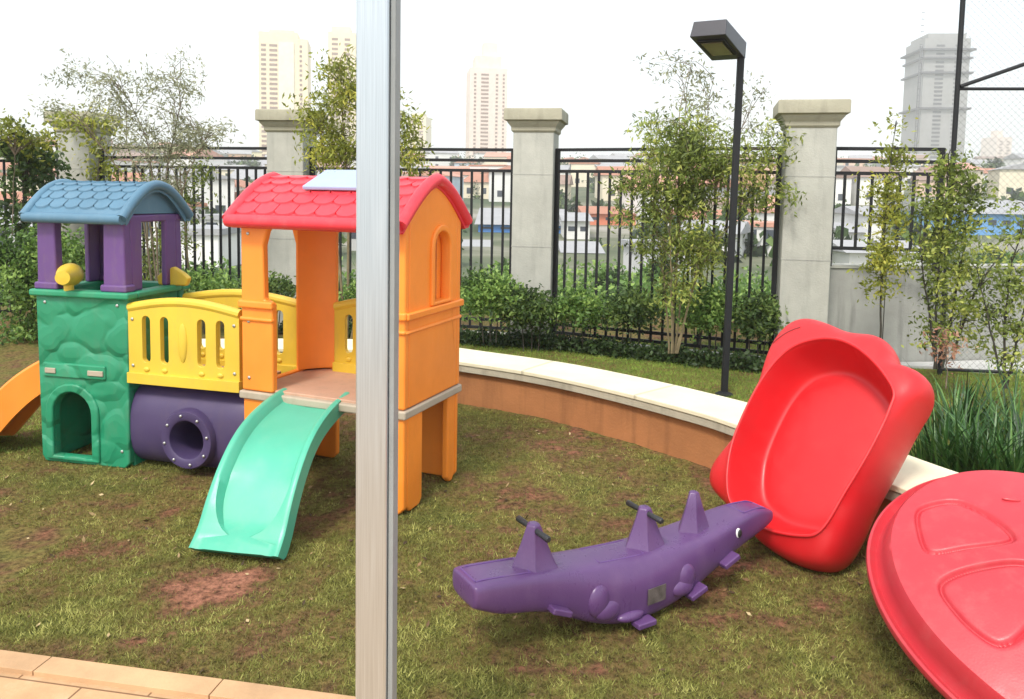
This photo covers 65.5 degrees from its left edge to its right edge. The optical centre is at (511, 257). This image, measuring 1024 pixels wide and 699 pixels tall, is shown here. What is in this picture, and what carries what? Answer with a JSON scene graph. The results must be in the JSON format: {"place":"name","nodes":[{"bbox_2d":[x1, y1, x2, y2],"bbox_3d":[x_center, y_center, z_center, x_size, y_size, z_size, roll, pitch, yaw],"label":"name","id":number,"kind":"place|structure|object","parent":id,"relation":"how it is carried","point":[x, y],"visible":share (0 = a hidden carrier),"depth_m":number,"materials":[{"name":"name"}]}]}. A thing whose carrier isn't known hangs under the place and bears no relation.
{"place":"outdoors","nodes":[
{"label":"outdoors","id":0,"kind":"place"},
{"bbox_2d":[0,386,91,454],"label":"grass","id":1,"kind":"structure","parent":0,"point":[18,432],"depth_m":4.95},
{"bbox_2d":[0,672,194,698],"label":"paving","id":2,"kind":"structure","parent":0,"point":[15,686],"depth_m":2.51,"materials":[{"name":"tile"}]},
{"bbox_2d":[0,650,355,698],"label":"paving edge strip","id":3,"kind":"object","parent":2,"relation":"on","point":[132,678],"visible":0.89,"depth_m":2.54,"materials":[{"name":"stone"}]},
{"bbox_2d":[356,0,400,698],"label":"steel post","id":4,"kind":"object","parent":2,"relation":"on","point":[378,35],"visible":1,"depth_m":1.83,"materials":[{"name":"metal"}]},
{"bbox_2d":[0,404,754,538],"bbox_3d":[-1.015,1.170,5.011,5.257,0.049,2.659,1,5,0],"label":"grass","id":5,"kind":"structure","parent":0,"point":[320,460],"depth_m":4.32,"materials":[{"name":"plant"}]},
{"bbox_2d":[0,306,1023,698],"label":"lawn","id":6,"kind":"structure","parent":0,"point":[18,550],"depth_m":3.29,"materials":[{"name":"plant"}]},
{"bbox_2d":[0,140,58,312],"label":"iron fence","id":7,"kind":"object","parent":6,"relation":"on","point":[4,167],"visible":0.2,"depth_m":9.31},
{"bbox_2d":[0,118,79,310],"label":"creeper","id":8,"kind":"object","parent":7,"relation":"attached to","point":[24,166],"visible":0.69,"depth_m":8.78,"materials":[{"name":"green plant"}]},
{"bbox_2d":[0,108,81,306],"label":"creeper","id":9,"kind":"object","parent":7,"relation":"attached to","point":[25,142],"visible":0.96,"depth_m":8.48,"materials":[{"name":"plant"}]},
{"bbox_2d":[0,221,85,345],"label":"hedge","id":10,"kind":"object","parent":6,"relation":"on","point":[17,258],"visible":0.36,"depth_m":7.93,"materials":[{"name":"green plant"}]},
{"bbox_2d":[44,111,121,275],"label":"pillar","id":11,"kind":"structure","parent":6,"relation":"on","point":[78,156],"depth_m":9.63,"materials":[{"name":"concrete"}]},
{"bbox_2d":[43,101,135,180],"bbox_3d":[-4.941,-0.585,9.358,1.002,2.493,0.774,-1,5,-27],"label":"creeper","id":12,"kind":"object","parent":11,"relation":"attached to","point":[104,123],"visible":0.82,"depth_m":9.34,"materials":[{"name":"plant"}]},
{"bbox_2d":[24,45,245,280],"bbox_3d":[-3.879,-0.712,8.373,2.327,2.984,1.062,1,5,0],"label":"young tree","id":13,"kind":"object","parent":6,"relation":"on","point":[189,147],"visible":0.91,"depth_m":8.21,"materials":[{"name":"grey plant"}]},
{"bbox_2d":[107,154,224,280],"bbox_3d":[-3.869,-0.281,8.809,1.302,1.781,0.795,1,5,0],"label":"young tree","id":14,"kind":"object","parent":6,"relation":"on","point":[185,225],"visible":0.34,"depth_m":8.81,"materials":[{"name":"green plant"}]},
{"bbox_2d":[184,265,241,333],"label":"shrub","id":15,"kind":"object","parent":6,"relation":"on","point":[209,282],"visible":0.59,"depth_m":8.55,"materials":[{"name":"green plant"}]},
{"bbox_2d":[0,170,472,559],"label":"playground set","id":16,"kind":"object","parent":6,"relation":"on","point":[128,369],"visible":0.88,"depth_m":4.37,"materials":[{"name":"multicoloured plastic"}]},
{"bbox_2d":[237,269,295,335],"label":"shrub","id":17,"kind":"object","parent":6,"relation":"on","point":[278,285],"visible":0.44,"depth_m":8.38,"materials":[{"name":"green plant"}]},
{"bbox_2d":[255,109,326,324],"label":"pillar","id":18,"kind":"structure","parent":6,"relation":"on","point":[278,125],"depth_m":8.94,"materials":[{"name":"concrete"}]},
{"bbox_2d":[338,273,355,319],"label":"shrub","id":19,"kind":"object","parent":6,"relation":"on","point":[351,291],"visible":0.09,"depth_m":8.23,"materials":[{"name":"green plant"}]},
{"bbox_2d":[282,43,438,338],"bbox_3d":[-1.558,-0.592,8.173,1.600,3.130,0.886,1,5,0],"label":"young tree","id":20,"kind":"object","parent":6,"relation":"on","point":[343,149],"visible":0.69,"depth_m":8.05,"materials":[{"name":"green plant"}]},
{"bbox_2d":[1,411,912,698],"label":"leaf litter","id":21,"kind":"object","parent":6,"relation":"on","point":[449,563],"visible":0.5,"depth_m":3.42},
{"bbox_2d":[460,258,527,341],"bbox_3d":[-0.223,0.426,7.966,0.866,0.860,0.774,1,5,0],"label":"shrub","id":22,"kind":"object","parent":6,"relation":"on","point":[486,290],"visible":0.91,"depth_m":7.86,"materials":[{"name":"green plant"}]},
{"bbox_2d":[279,321,766,373],"bbox_3d":[0.123,0.894,8.160,5.782,0.354,0.740,3,5,18],"label":"border hedge","id":23,"kind":"object","parent":6,"relation":"on","point":[603,346],"visible":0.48,"depth_m":7.84,"materials":[{"name":"green plant"}]},
{"bbox_2d":[492,280,571,351],"bbox_3d":[0.191,0.617,7.976,0.896,0.776,0.691,1,5,0],"label":"shrub","id":24,"kind":"object","parent":6,"relation":"on","point":[533,308],"visible":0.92,"depth_m":7.88,"materials":[{"name":"green plant"}]},
{"bbox_2d":[504,108,568,335],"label":"pillar","id":25,"kind":"structure","parent":6,"relation":"on","point":[536,132],"depth_m":8.36,"materials":[{"name":"concrete"}]},
{"bbox_2d":[202,339,957,541],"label":"wall","id":26,"kind":"structure","parent":6,"relation":"on","point":[692,425],"depth_m":5.26,"materials":[{"name":"stone"}]},
{"bbox_2d":[547,281,619,350],"bbox_3d":[0.675,0.612,7.950,0.841,0.788,0.708,1,5,0],"label":"shrub","id":27,"kind":"object","parent":6,"relation":"on","point":[580,306],"visible":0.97,"depth_m":7.84,"materials":[{"name":"green plant"}]},
{"bbox_2d":[452,490,772,630],"bbox_3d":[0.465,1.143,3.073,1.469,0.427,0.347,-2,5,-30],"label":"crocodile seesaw","id":28,"kind":"object","parent":6,"relation":"on","point":[642,572],"visible":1,"depth_m":2.93,"materials":[{"name":"plastic"}]},
{"bbox_2d":[597,274,677,343],"bbox_3d":[1.215,0.577,7.853,0.837,0.834,0.744,1,5,0],"label":"shrub","id":29,"kind":"object","parent":6,"relation":"on","point":[629,307],"visible":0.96,"depth_m":7.76,"materials":[{"name":"green plant"}]},
{"bbox_2d":[567,337,759,359],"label":"fence plinth","id":30,"kind":"structure","parent":6,"relation":"on","point":[690,349],"depth_m":8.07,"materials":[{"name":"concrete"}]},
{"bbox_2d":[551,147,782,353],"bbox_3d":[1.484,0.083,8.057,2.287,2.366,0.046,3,5,25],"label":"iron fence","id":31,"kind":"object","parent":30,"relation":"on","point":[558,171],"visible":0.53,"depth_m":8.18,"materials":[{"name":"metal"}]},
{"bbox_2d":[597,70,806,353],"bbox_3d":[1.715,-0.405,7.325,1.866,2.648,1.120,1,5,0],"label":"young tree","id":32,"kind":"object","parent":6,"relation":"on","point":[684,154],"visible":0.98,"depth_m":7.27,"materials":[{"name":"green plant"}]},
{"bbox_2d":[632,49,776,349],"bbox_3d":[1.931,-0.562,7.880,1.546,2.991,0.706,1,5,0],"label":"young tree","id":33,"kind":"object","parent":6,"relation":"on","point":[684,99],"visible":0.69,"depth_m":7.78,"materials":[{"name":"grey plant"}]},
{"bbox_2d":[668,280,746,351],"bbox_3d":[1.915,0.591,7.631,0.816,0.755,0.708,1,5,0],"label":"shrub","id":34,"kind":"object","parent":6,"relation":"on","point":[709,316],"visible":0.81,"depth_m":7.57,"materials":[{"name":"green plant"}]},
{"bbox_2d":[690,19,745,396],"bbox_3d":[1.550,-0.307,6.122,0.282,2.864,0.616,4,5,30],"label":"lamp post","id":35,"kind":"object","parent":6,"relation":"on","point":[722,39],"visible":1,"depth_m":6.21,"materials":[{"name":"black metal"}]},
{"bbox_2d":[723,286,789,358],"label":"shrub","id":36,"kind":"object","parent":6,"relation":"on","point":[762,316],"visible":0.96,"depth_m":7.38,"materials":[{"name":"green plant"}]},
{"bbox_2d":[773,99,850,338],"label":"pillar","id":37,"kind":"structure","parent":6,"relation":"on","point":[804,262],"depth_m":7.23,"materials":[{"name":"concrete"}]},
{"bbox_2d":[709,319,934,572],"bbox_3d":[1.390,0.833,3.661,0.745,1.016,0.790,-1,5,-25],"label":"sandbox tub","id":38,"kind":"object","parent":6,"relation":"on","point":[813,455],"visible":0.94,"depth_m":3.64,"materials":[{"name":"red plastic"}]},
{"bbox_2d":[828,263,937,361],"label":"wall","id":39,"kind":"structure","parent":6,"relation":"on","point":[847,312],"depth_m":7.62,"materials":[{"name":"concrete"}]},
{"bbox_2d":[830,147,945,268],"bbox_3d":[3.433,-0.456,7.337,0.976,1.106,0.044,2,5,9],"label":"iron fence","id":40,"kind":"object","parent":39,"relation":"on","point":[913,174],"visible":0.45,"depth_m":7.33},
{"bbox_2d":[846,104,929,337],"bbox_3d":[2.972,-0.258,6.411,0.566,1.901,0.490,-1,5,-20],"label":"sapling","id":41,"kind":"object","parent":6,"relation":"on","point":[885,262],"visible":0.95,"depth_m":6.37,"materials":[{"name":"green plant"}]},
{"bbox_2d":[866,470,1023,698],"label":"sandbox cover","id":42,"kind":"object","parent":6,"relation":"on","point":[945,563],"visible":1,"depth_m":2.58,"materials":[{"name":"red plastic"}]},
{"bbox_2d":[903,358,1023,441],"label":"strap leaf plant","id":43,"kind":"object","parent":6,"relation":"on","point":[955,403],"visible":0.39,"depth_m":5.35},
{"bbox_2d":[908,387,1021,470],"bbox_3d":[2.602,1.031,4.653,0.904,0.494,0.780,3,5,23],"label":"strap leaf plant","id":44,"kind":"object","parent":6,"relation":"on","point":[925,453],"visible":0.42,"depth_m":4.57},
{"bbox_2d":[919,376,1023,472],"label":"strap leaf plant","id":45,"kind":"object","parent":6,"relation":"on","point":[964,468],"visible":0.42,"depth_m":4.45,"materials":[{"name":"plant"}]},
{"bbox_2d":[932,264,1023,361],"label":"wall","id":46,"kind":"structure","parent":6,"relation":"on","point":[966,352],"depth_m":7.82,"materials":[{"name":"concrete"}]},
{"bbox_2d":[933,385,1023,472],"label":"strap leaf plant","id":47,"kind":"object","parent":6,"relation":"on","point":[1017,464],"visible":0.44,"depth_m":4.29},
{"bbox_2d":[937,352,1023,451],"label":"strap leaf plant","id":48,"kind":"object","parent":6,"relation":"on","point":[992,414],"visible":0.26,"depth_m":5.11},
{"bbox_2d":[956,198,1023,388],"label":"shrub","id":49,"kind":"object","parent":6,"relation":"on","point":[1011,287],"visible":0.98,"depth_m":5.63,"materials":[{"name":"green plant"}]},
{"bbox_2d":[969,387,1023,462],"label":"strap leaf plant","id":50,"kind":"object","parent":6,"relation":"on","point":[1009,418],"visible":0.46,"depth_m":4.81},
{"bbox_2d":[0,0,1023,158],"label":"sky","id":51,"kind":"structure","parent":0,"point":[576,57],"materials":[{"name":"white"}]},
{"bbox_2d":[1,187,1023,297],"bbox_3d":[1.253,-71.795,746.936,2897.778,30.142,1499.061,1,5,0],"label":"hillside","id":52,"kind":"structure","parent":0,"point":[613,252],"depth_m":64.82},
{"bbox_2d":[0,191,31,208],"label":"house","id":53,"kind":"structure","parent":52,"relation":"on","point":[8,196],"depth_m":79.33,"materials":[{"name":"ceramic"}]},
{"bbox_2d":[111,159,131,171],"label":"house","id":54,"kind":"structure","parent":52,"relation":"on","point":[118,161],"depth_m":152.25,"materials":[{"name":"ceramic"}]},
{"bbox_2d":[141,207,192,248],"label":"house","id":55,"kind":"structure","parent":52,"relation":"on","point":[149,236],"depth_m":56.76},
{"bbox_2d":[144,168,214,187],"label":"house","id":56,"kind":"structure","parent":52,"relation":"on","point":[171,173],"depth_m":111.59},
{"bbox_2d":[168,150,223,165],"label":"house","id":57,"kind":"structure","parent":52,"relation":"on","point":[216,161],"depth_m":175.85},
{"bbox_2d":[178,171,235,213],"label":"house","id":58,"kind":"structure","parent":52,"relation":"on","point":[224,190],"depth_m":90.06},
{"bbox_2d":[196,214,223,224],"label":"house","id":59,"kind":"structure","parent":52,"relation":"on","point":[215,217],"depth_m":56.03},
{"bbox_2d":[180,225,241,268],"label":"house","id":60,"kind":"structure","parent":52,"relation":"on","point":[216,242],"depth_m":42.55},
{"bbox_2d":[213,165,253,175],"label":"house","id":61,"kind":"structure","parent":52,"relation":"on","point":[224,172],"depth_m":174.09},
{"bbox_2d":[220,150,251,156],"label":"house","id":62,"kind":"structure","parent":52,"relation":"on","point":[237,153],"depth_m":331.89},
{"bbox_2d":[230,169,266,180],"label":"house","id":63,"kind":"structure","parent":52,"relation":"on","point":[260,173],"depth_m":137.79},
{"bbox_2d":[258,29,310,156],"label":"tower block","id":64,"kind":"structure","parent":52,"relation":"on","point":[283,56],"depth_m":413.51,"materials":[{"name":"concrete"}]},
{"bbox_2d":[328,26,355,146],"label":"tower block","id":65,"kind":"structure","parent":52,"relation":"on","point":[343,36],"depth_m":462.30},
{"bbox_2d":[0,252,834,316],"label":"undergrowth","id":66,"kind":"object","parent":52,"relation":"on","point":[741,285],"visible":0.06,"depth_m":27.74,"materials":[{"name":"green plant"}]},
{"bbox_2d":[407,113,430,152],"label":"tower block","id":67,"kind":"structure","parent":52,"relation":"on","point":[426,121],"depth_m":614.63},
{"bbox_2d":[414,171,463,199],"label":"house","id":68,"kind":"structure","parent":52,"relation":"on","point":[456,180],"depth_m":126.27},
{"bbox_2d":[425,151,458,165],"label":"house","id":69,"kind":"structure","parent":52,"relation":"on","point":[445,154],"depth_m":303.06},
{"bbox_2d":[463,174,488,198],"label":"house","id":70,"kind":"structure","parent":52,"relation":"on","point":[466,187],"depth_m":149.30,"materials":[{"name":"ceramic"}]},
{"bbox_2d":[462,239,490,246],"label":"shed","id":71,"kind":"structure","parent":52,"relation":"on","point":[476,243],"depth_m":67.26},
{"bbox_2d":[465,43,507,158],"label":"tower block","id":72,"kind":"structure","parent":52,"relation":"on","point":[486,93],"depth_m":444.92,"materials":[{"name":"concrete"}]},
{"bbox_2d":[469,165,509,168],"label":"house","id":73,"kind":"structure","parent":52,"relation":"on","point":[486,166],"depth_m":184.24,"materials":[{"name":"ceramic"}]},
{"bbox_2d":[483,152,510,164],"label":"house","id":74,"kind":"structure","parent":52,"relation":"on","point":[496,155],"depth_m":265.96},
{"bbox_2d":[487,165,510,201],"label":"house","id":75,"kind":"structure","parent":52,"relation":"on","point":[497,186],"depth_m":141.60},
{"bbox_2d":[0,140,1023,267],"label":"hillside greenery","id":76,"kind":"object","parent":52,"relation":"on","point":[757,251],"visible":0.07,"depth_m":63.06,"materials":[{"name":"green plant"}]},
{"bbox_2d":[475,208,567,232],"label":"warehouse","id":77,"kind":"structure","parent":52,"relation":"on","point":[497,227],"depth_m":90.59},
{"bbox_2d":[560,175,572,199],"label":"house","id":78,"kind":"structure","parent":52,"relation":"on","point":[562,181],"depth_m":144.09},
{"bbox_2d":[559,212,593,238],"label":"white building","id":79,"kind":"structure","parent":52,"relation":"on","point":[571,225],"depth_m":80.08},
{"bbox_2d":[558,241,604,252],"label":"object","id":80,"kind":"structure","parent":52,"relation":"on","point":[580,246],"depth_m":61.92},
{"bbox_2d":[570,162,600,186],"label":"house","id":81,"kind":"structure","parent":52,"relation":"on","point":[583,166],"depth_m":189.74,"materials":[{"name":"ceramic"}]},
{"bbox_2d":[574,206,635,224],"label":"commercial building","id":82,"kind":"structure","parent":52,"relation":"on","point":[603,215],"depth_m":99.98,"materials":[{"name":"ceramic"}]},
{"bbox_2d":[593,166,624,200],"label":"house","id":83,"kind":"structure","parent":52,"relation":"on","point":[603,192],"depth_m":146.82,"materials":[{"name":"ceramic"}]},
{"bbox_2d":[589,155,628,158],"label":"house","id":84,"kind":"structure","parent":52,"relation":"on","point":[606,157],"depth_m":252.00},
{"bbox_2d":[588,262,631,291],"bbox_3d":[3.674,1.391,30.455,1.482,2.375,1.489,5,6,39],"label":"tree","id":85,"kind":"object","parent":52,"relation":"on","point":[601,275],"visible":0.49,"depth_m":30.14,"materials":[{"name":"green plant"}]},
{"bbox_2d":[595,162,632,165],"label":"house","id":86,"kind":"structure","parent":52,"relation":"on","point":[611,164],"depth_m":189.53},
{"bbox_2d":[634,256,674,281],"bbox_3d":[6.176,1.141,34.067,1.756,2.585,1.848,0,5,-17],"label":"tree","id":87,"kind":"object","parent":52,"relation":"on","point":[649,272],"visible":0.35,"depth_m":33.81,"materials":[{"name":"green plant"}]},
{"bbox_2d":[621,239,690,275],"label":"house","id":88,"kind":"structure","parent":52,"relation":"on","point":[626,256],"depth_m":43.67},
{"bbox_2d":[618,175,698,225],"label":"house","id":89,"kind":"structure","parent":52,"relation":"on","point":[624,200],"depth_m":100.83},
{"bbox_2d":[681,219,753,257],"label":"house","id":90,"kind":"structure","parent":52,"relation":"on","point":[745,229],"depth_m":58.59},
{"bbox_2d":[736,220,773,254],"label":"house","id":91,"kind":"structure","parent":52,"relation":"on","point":[757,230],"depth_m":60.57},
{"bbox_2d":[745,208,774,220],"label":"house","id":92,"kind":"structure","parent":52,"relation":"on","point":[770,216],"depth_m":78.20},
{"bbox_2d":[835,176,853,204],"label":"house","id":93,"kind":"structure","parent":52,"relation":"on","point":[839,190],"depth_m":134.70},
{"bbox_2d":[832,240,873,262],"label":"white building","id":94,"kind":"structure","parent":52,"relation":"on","point":[844,256],"depth_m":45.80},
{"bbox_2d":[833,222,872,239],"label":"white building","id":95,"kind":"structure","parent":52,"relation":"on","point":[861,230],"depth_m":58.21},
{"bbox_2d":[834,206,882,240],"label":"white building","id":96,"kind":"structure","parent":52,"relation":"on","point":[850,214],"depth_m":61.40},
{"bbox_2d":[836,166,907,204],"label":"house","id":97,"kind":"structure","parent":52,"relation":"on","point":[862,200],"depth_m":136.03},
{"bbox_2d":[866,240,921,263],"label":"white building","id":98,"kind":"structure","parent":52,"relation":"on","point":[904,243],"depth_m":51.31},
{"bbox_2d":[876,158,920,187],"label":"house","id":99,"kind":"structure","parent":52,"relation":"on","point":[912,169],"depth_m":181.59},
{"bbox_2d":[887,213,922,239],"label":"tree","id":100,"kind":"object","parent":52,"relation":"on","point":[915,229],"visible":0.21,"depth_m":69.56,"materials":[{"name":"green plant"}]},
{"bbox_2d":[910,171,961,196],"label":"house","id":101,"kind":"structure","parent":52,"relation":"on","point":[922,179],"depth_m":150.70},
{"bbox_2d":[898,12,976,160],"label":"tower block","id":102,"kind":"structure","parent":52,"relation":"on","point":[929,65],"depth_m":385.31,"materials":[{"name":"concrete"}]},
{"bbox_2d":[875,198,1023,234],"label":"warehouse","id":103,"kind":"structure","parent":52,"relation":"on","point":[998,216],"depth_m":88.02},
{"bbox_2d":[924,162,984,192],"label":"house","id":104,"kind":"structure","parent":52,"relation":"on","point":[978,173],"depth_m":156.01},
{"bbox_2d":[981,157,1005,167],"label":"tree","id":105,"kind":"object","parent":52,"relation":"on","point":[994,163],"visible":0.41,"depth_m":198.16,"materials":[{"name":"green plant"}]},
{"bbox_2d":[980,130,1011,156],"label":"tower block","id":106,"kind":"structure","parent":52,"relation":"on","point":[995,142],"depth_m":695.26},
{"bbox_2d":[975,247,1023,263],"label":"tree","id":107,"kind":"object","parent":52,"relation":"on","point":[1001,260],"visible":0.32,"depth_m":49.69,"materials":[{"name":"green plant"}]},
{"bbox_2d":[987,163,1023,198],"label":"house","id":108,"kind":"structure","parent":52,"relation":"on","point":[1013,172],"depth_m":142.31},
{"bbox_2d":[1003,153,1023,166],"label":"house","id":109,"kind":"structure","parent":52,"relation":"on","point":[1007,159],"depth_m":229.14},
{"bbox_3d":[-3.937,0.918,9.663,2.413,0.450,0.120,2,5,14],"label":"fence plinth","id":110,"kind":"object","parent":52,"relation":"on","visible":0},
{"bbox_2d":[99,146,266,308],"bbox_3d":[-3.918,-0.136,9.577,2.391,2.366,0.044,2,5,14],"label":"iron fence","id":111,"kind":"object","parent":110,"relation":"on","point":[237,168],"visible":0.3,"depth_m":9.45,"materials":[{"name":"metal"}]},
{"bbox_3d":[-1.168,1.020,9.016,2.410,0.450,0.120,2,5,12],"label":"fence plinth","id":112,"kind":"object","parent":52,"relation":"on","visible":0},
{"bbox_2d":[310,147,512,331],"bbox_3d":[-1.150,-0.035,8.929,2.388,2.366,0.044,2,5,12],"label":"iron fence","id":113,"kind":"object","parent":112,"relation":"on","point":[482,171],"visible":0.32,"depth_m":8.72,"materials":[{"name":"metal"}]},
{"bbox_2d":[459,339,1023,454],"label":"grass","id":114,"kind":"structure","parent":0,"point":[629,371],"depth_m":7.17,"materials":[{"name":"plant"}]},
{"bbox_2d":[919,326,978,387],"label":"shrub","id":115,"kind":"object","parent":114,"relation":"on","point":[946,346],"visible":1,"depth_m":5.06,"materials":[{"name":"plant"}]},
{"bbox_2d":[895,142,1023,368],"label":"shrub","id":116,"kind":"object","parent":114,"relation":"on","point":[935,210],"visible":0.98,"depth_m":5.97,"materials":[{"name":"green plant"}]},
{"bbox_2d":[900,358,1023,374],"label":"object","id":117,"kind":"structure","parent":0,"point":[963,364],"depth_m":7.56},
{"bbox_2d":[937,0,1023,374],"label":"fence","id":118,"kind":"object","parent":117,"relation":"on","point":[959,86],"visible":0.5,"depth_m":7.06,"materials":[{"name":"black metal"}]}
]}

